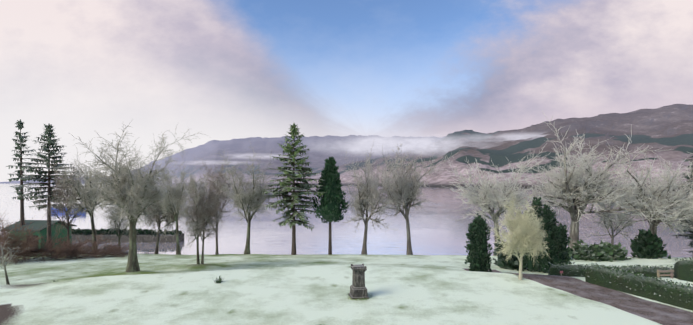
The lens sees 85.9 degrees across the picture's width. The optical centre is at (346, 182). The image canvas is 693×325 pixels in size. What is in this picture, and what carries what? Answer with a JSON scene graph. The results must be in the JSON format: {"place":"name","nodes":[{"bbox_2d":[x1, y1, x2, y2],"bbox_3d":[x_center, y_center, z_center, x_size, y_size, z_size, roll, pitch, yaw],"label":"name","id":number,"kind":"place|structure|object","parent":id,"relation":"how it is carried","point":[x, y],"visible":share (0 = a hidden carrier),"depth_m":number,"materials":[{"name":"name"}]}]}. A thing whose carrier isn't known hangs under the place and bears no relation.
{"place":"outdoors","nodes":[
{"label":"outdoors","id":0,"kind":"place"},
{"bbox_2d":[194,159,250,163],"bbox_3d":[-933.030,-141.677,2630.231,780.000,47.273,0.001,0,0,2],"label":"cloud","id":1,"kind":"structure","parent":0,"point":[207,162],"depth_m":2631.34,"materials":[{"name":"white"}]},
{"bbox_2d":[235,154,303,157],"bbox_3d":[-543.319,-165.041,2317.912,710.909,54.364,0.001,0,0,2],"label":"cloud","id":2,"kind":"structure","parent":0,"point":[249,155],"depth_m":2318.26,"materials":[{"name":"white"}]},
{"bbox_2d":[0,104,692,324],"bbox_3d":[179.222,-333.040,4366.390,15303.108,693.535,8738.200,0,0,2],"label":"ground","id":3,"kind":"structure","parent":0,"point":[250,289],"depth_m":18.84,"materials":[{"name":"white snow"}]},
{"bbox_2d":[0,232,33,284],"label":"tree sapling","id":4,"kind":"object","parent":3,"relation":"on","point":[4,268],"visible":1,"depth_m":19.60,"materials":[{"name":"grey plant"}]},
{"bbox_2d":[6,119,39,225],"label":"fir","id":5,"kind":"object","parent":3,"relation":"on","point":[21,141],"visible":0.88,"depth_m":39.85,"materials":[{"name":"green plant"}]},
{"bbox_2d":[0,220,76,249],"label":"boathouse","id":6,"kind":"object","parent":3,"relation":"on","point":[37,224],"visible":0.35,"depth_m":39.93,"materials":[{"name":"green paint"}]},
{"bbox_2d":[10,124,77,247],"bbox_3d":[-30.150,0.544,38.005,5.976,13.450,5.845,0,0,2],"label":"fir","id":7,"kind":"object","parent":3,"relation":"on","point":[48,131],"visible":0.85,"depth_m":38.03,"materials":[{"name":"green plant"}]},
{"bbox_2d":[16,162,87,243],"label":"tree","id":8,"kind":"object","parent":3,"relation":"on","point":[63,210],"visible":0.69,"depth_m":36.81,"materials":[{"name":"grey plant"}]},
{"bbox_2d":[0,212,128,264],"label":"bare shrubs","id":9,"kind":"object","parent":3,"relation":"on","point":[66,250],"visible":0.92,"depth_m":31.90,"materials":[{"name":"brown plant"}]},
{"bbox_2d":[42,145,114,250],"bbox_3d":[-25.970,1.459,36.773,6.232,11.688,6.694,0,0,2],"label":"tree","id":10,"kind":"object","parent":3,"relation":"on","point":[89,207],"visible":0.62,"depth_m":36.40,"materials":[{"name":"grey plant"}]},
{"bbox_2d":[97,193,147,247],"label":"tree","id":11,"kind":"object","parent":3,"relation":"on","point":[116,226],"visible":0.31,"depth_m":39.19,"materials":[{"name":"grey plant"}]},
{"bbox_2d":[69,119,205,271],"bbox_3d":[-12.862,0.845,21.996,6.224,9.034,6.817,0,0,19],"label":"tree","id":12,"kind":"object","parent":3,"relation":"on","point":[131,194],"visible":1,"depth_m":21.32,"materials":[{"name":"grey plant"}]},
{"bbox_2d":[142,156,186,253],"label":"tree","id":13,"kind":"object","parent":3,"relation":"on","point":[157,217],"visible":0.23,"depth_m":38.89,"materials":[{"name":"grey plant"}]},
{"bbox_2d":[149,148,196,254],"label":"tree","id":14,"kind":"object","parent":3,"relation":"on","point":[175,192],"visible":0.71,"depth_m":37.62,"materials":[{"name":"grey plant"}]},
{"bbox_2d":[169,165,225,263],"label":"twin tree","id":15,"kind":"object","parent":3,"relation":"on","point":[195,189],"visible":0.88,"depth_m":26.29,"materials":[{"name":"grey plant"}]},
{"bbox_2d":[175,174,226,263],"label":"twin tree","id":16,"kind":"object","parent":3,"relation":"on","point":[199,214],"visible":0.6,"depth_m":26.52,"materials":[{"name":"grey plant"}]},
{"bbox_2d":[185,159,238,254],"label":"tree","id":17,"kind":"object","parent":3,"relation":"on","point":[223,208],"visible":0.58,"depth_m":37.19,"materials":[{"name":"grey plant"}]},
{"bbox_2d":[213,275,222,282],"bbox_3d":[-5.934,4.508,17.314,0.484,0.307,0.482,0,0,39],"label":"weed tuft","id":18,"kind":"object","parent":3,"relation":"on","point":[219,280],"visible":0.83,"depth_m":17.24,"materials":[{"name":"green plant"}]},
{"bbox_2d":[211,143,276,253],"bbox_3d":[-10.116,1.506,36.393,6.875,11.548,7.836,0,0,2],"label":"tree","id":19,"kind":"object","parent":3,"relation":"on","point":[253,196],"visible":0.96,"depth_m":36.41,"materials":[{"name":"grey plant"}]},
{"bbox_2d":[261,123,324,254],"bbox_3d":[-5.359,0.591,37.018,6.685,13.372,6.771,0,0,-24],"label":"fir","id":20,"kind":"object","parent":3,"relation":"on","point":[293,177],"visible":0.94,"depth_m":36.71,"materials":[{"name":"green plant"}]},
{"bbox_2d":[312,156,348,254],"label":"cypress","id":21,"kind":"object","parent":3,"relation":"on","point":[332,200],"visible":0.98,"depth_m":36.73,"materials":[{"name":"green plant"}]},
{"bbox_2d":[349,264,368,299],"bbox_3d":[0.492,4.011,15.185,0.700,1.320,0.700,0,0,-10],"label":"stone pedestal","id":22,"kind":"object","parent":3,"relation":"on","point":[358,289],"visible":1,"depth_m":14.95,"materials":[{"name":"grey stone"}]},
{"bbox_2d":[340,142,400,253],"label":"tree","id":23,"kind":"object","parent":3,"relation":"on","point":[368,195],"visible":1,"depth_m":35.97,"materials":[{"name":"grey plant"}]},
{"bbox_2d":[369,144,457,254],"bbox_3d":[6.252,1.574,37.339,9.461,11.556,6.993,0,0,2],"label":"tree","id":24,"kind":"object","parent":3,"relation":"on","point":[407,186],"visible":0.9,"depth_m":36.95,"materials":[{"name":"grey plant"}]},
{"bbox_2d":[464,218,480,270],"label":"yew","id":25,"kind":"object","parent":3,"relation":"on","point":[471,237],"visible":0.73,"depth_m":21.89,"materials":[{"name":"green plant"}]},
{"bbox_2d":[470,213,489,271],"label":"yew","id":26,"kind":"object","parent":3,"relation":"on","point":[480,247],"visible":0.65,"depth_m":21.68,"materials":[{"name":"green plant"}]},
{"bbox_2d":[476,218,493,271],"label":"yew","id":27,"kind":"object","parent":3,"relation":"on","point":[486,255],"visible":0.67,"depth_m":21.61,"materials":[{"name":"green plant"}]},
{"bbox_2d":[443,143,550,255],"bbox_3d":[14.235,1.694,36.267,10.604,11.093,9.082,0,0,2],"label":"tree","id":28,"kind":"object","parent":3,"relation":"on","point":[503,194],"visible":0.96,"depth_m":35.68,"materials":[{"name":"grey plant"}]},
{"bbox_2d":[492,237,526,270],"bbox_3d":[12.011,5.323,27.082,2.948,2.705,3.851,0,0,33],"label":"yew shrub","id":29,"kind":"object","parent":3,"relation":"on","point":[513,263],"visible":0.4,"depth_m":26.25,"materials":[{"name":"green plant"}]},
{"bbox_2d":[489,190,550,279],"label":"lichen tree","id":30,"kind":"object","parent":3,"relation":"on","point":[525,234],"visible":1,"depth_m":17.44,"materials":[{"name":"yellow plant"}]},
{"bbox_2d":[522,209,539,271],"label":"yew","id":31,"kind":"object","parent":3,"relation":"on","point":[529,262],"visible":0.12,"depth_m":24.98,"materials":[{"name":"green plant"}]},
{"bbox_2d":[527,197,543,270],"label":"yew","id":32,"kind":"object","parent":3,"relation":"on","point":[537,203],"visible":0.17,"depth_m":25.27,"materials":[{"name":"green plant"}]},
{"bbox_2d":[533,219,554,272],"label":"yew","id":33,"kind":"object","parent":3,"relation":"on","point":[542,265],"visible":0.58,"depth_m":24.40,"materials":[{"name":"green plant"}]},
{"bbox_2d":[539,204,554,256],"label":"yew","id":34,"kind":"object","parent":3,"relation":"on","point":[545,212],"visible":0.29,"depth_m":24.88,"materials":[{"name":"green plant"}]},
{"bbox_2d":[549,210,558,225],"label":"yew","id":35,"kind":"object","parent":3,"relation":"on","point":[555,219],"visible":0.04,"depth_m":25.22,"materials":[{"name":"green plant"}]},
{"bbox_2d":[547,224,564,267],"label":"yew","id":36,"kind":"object","parent":3,"relation":"on","point":[557,252],"visible":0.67,"depth_m":24.38,"materials":[{"name":"green plant"}]},
{"bbox_2d":[555,223,571,264],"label":"yew","id":37,"kind":"object","parent":3,"relation":"on","point":[565,240],"visible":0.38,"depth_m":24.63,"materials":[{"name":"green plant"}]},
{"bbox_2d":[564,245,578,260],"bbox_3d":[18.459,6.384,33.290,3.830,2.407,3.134,0,0,-22],"label":"rhododendron shrub","id":38,"kind":"object","parent":3,"relation":"on","point":[575,256],"visible":0.04,"depth_m":32.55,"materials":[{"name":"green plant"}]},
{"bbox_2d":[570,239,613,261],"bbox_3d":[21.526,6.218,33.141,3.816,2.220,3.883,0,0,25],"label":"rhododendron shrub","id":39,"kind":"object","parent":3,"relation":"on","point":[586,251],"visible":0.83,"depth_m":32.39,"materials":[{"name":"green plant"}]},
{"bbox_2d":[519,111,675,251],"bbox_3d":[23.122,0.138,35.453,12.653,14.231,11.565,0,0,31],"label":"tree","id":40,"kind":"object","parent":3,"relation":"on","point":[579,193],"visible":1,"depth_m":34.61,"materials":[{"name":"grey plant"}]},
{"bbox_2d":[547,262,673,277],"bbox_3d":[20.394,4.876,20.136,19.139,1.306,1.826,0,0,-1],"label":"hedge","id":41,"kind":"object","parent":3,"relation":"on","point":[575,270],"visible":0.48,"depth_m":19.73,"materials":[{"name":"green plant"}]},
{"bbox_2d":[595,240,630,260],"bbox_3d":[23.788,6.389,33.535,3.565,2.379,3.284,0,0,20],"label":"rhododendron shrub","id":42,"kind":"object","parent":3,"relation":"on","point":[619,254],"visible":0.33,"depth_m":32.88,"materials":[{"name":"green plant"}]},
{"bbox_2d":[581,195,647,244],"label":"tree","id":43,"kind":"object","parent":3,"relation":"on","point":[610,222],"visible":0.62,"depth_m":37.07,"materials":[{"name":"grey plant"}]},
{"bbox_2d":[583,263,692,310],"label":"hedge","id":44,"kind":"object","parent":3,"relation":"on","point":[664,291],"visible":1,"depth_m":15.17,"materials":[{"name":"green plant"}]},
{"bbox_2d":[590,124,692,257],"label":"tree","id":45,"kind":"object","parent":3,"relation":"on","point":[656,200],"visible":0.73,"depth_m":33.67,"materials":[{"name":"grey plant"}]},
{"bbox_2d":[630,229,670,258],"bbox_3d":[28.283,5.886,34.946,3.022,3.166,3.226,0,0,15],"label":"bush","id":46,"kind":"object","parent":3,"relation":"on","point":[646,244],"visible":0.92,"depth_m":34.41,"materials":[{"name":"green plant"}]},
{"bbox_2d":[657,270,673,277],"bbox_3d":[15.495,4.462,18.097,0.865,0.462,0.095,0,0,-5],"label":"bench","id":47,"kind":"object","parent":3,"relation":"on","point":[671,274],"visible":0.85,"depth_m":18.06,"materials":[{"name":"brown wood"}]},
{"bbox_2d":[657,177,692,258],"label":"tree","id":48,"kind":"object","parent":3,"relation":"on","point":[687,221],"visible":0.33,"depth_m":34.15,"materials":[{"name":"grey plant"}]},
{"bbox_2d":[669,150,692,255],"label":"fir","id":49,"kind":"object","parent":3,"relation":"on","point":[687,177],"visible":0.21,"depth_m":37.39,"materials":[{"name":"green plant"}]},
{"bbox_2d":[672,257,692,281],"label":"hedge","id":50,"kind":"object","parent":3,"relation":"on","point":[683,269],"visible":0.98,"depth_m":17.71,"materials":[{"name":"green plant"}]},
{"bbox_2d":[0,183,692,256],"bbox_3d":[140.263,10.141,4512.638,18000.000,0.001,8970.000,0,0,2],"label":"loch water","id":51,"kind":"structure","parent":0,"point":[438,226],"depth_m":80.83,"materials":[{"name":"white liquid"}]},
{"bbox_2d":[72,228,183,241],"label":"hedge","id":52,"kind":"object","parent":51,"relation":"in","point":[140,233],"depth_m":63.69,"materials":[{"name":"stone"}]},
{"bbox_2d":[0,0,692,181],"label":"sky","id":53,"kind":"structure","parent":0,"point":[220,69],"materials":[{"name":"blue"}]},
{"bbox_2d":[361,139,425,150],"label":"cloud","id":54,"kind":"structure","parent":0,"point":[377,144],"depth_m":1443.98,"materials":[{"name":"white"}]},
{"bbox_2d":[326,134,479,154],"bbox_3d":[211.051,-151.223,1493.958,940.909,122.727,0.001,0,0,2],"label":"cloud","id":55,"kind":"structure","parent":0,"point":[432,144],"depth_m":1494.53,"materials":[{"name":"white"}]},
{"bbox_2d":[438,133,542,141],"bbox_3d":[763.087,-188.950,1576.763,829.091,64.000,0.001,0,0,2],"label":"cloud","id":56,"kind":"structure","parent":0,"point":[522,136],"depth_m":1578.81,"materials":[{"name":"white"}]},
{"bbox_2d":[502,135,543,139],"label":"cloud","id":57,"kind":"structure","parent":0,"point":[518,137],"depth_m":1528.64,"materials":[{"name":"white"}]},
{"bbox_2d":[462,268,692,324],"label":"gravel path","id":58,"kind":"structure","parent":0,"point":[662,314],"depth_m":14.78,"materials":[{"name":"grey gravel"}]}
]}

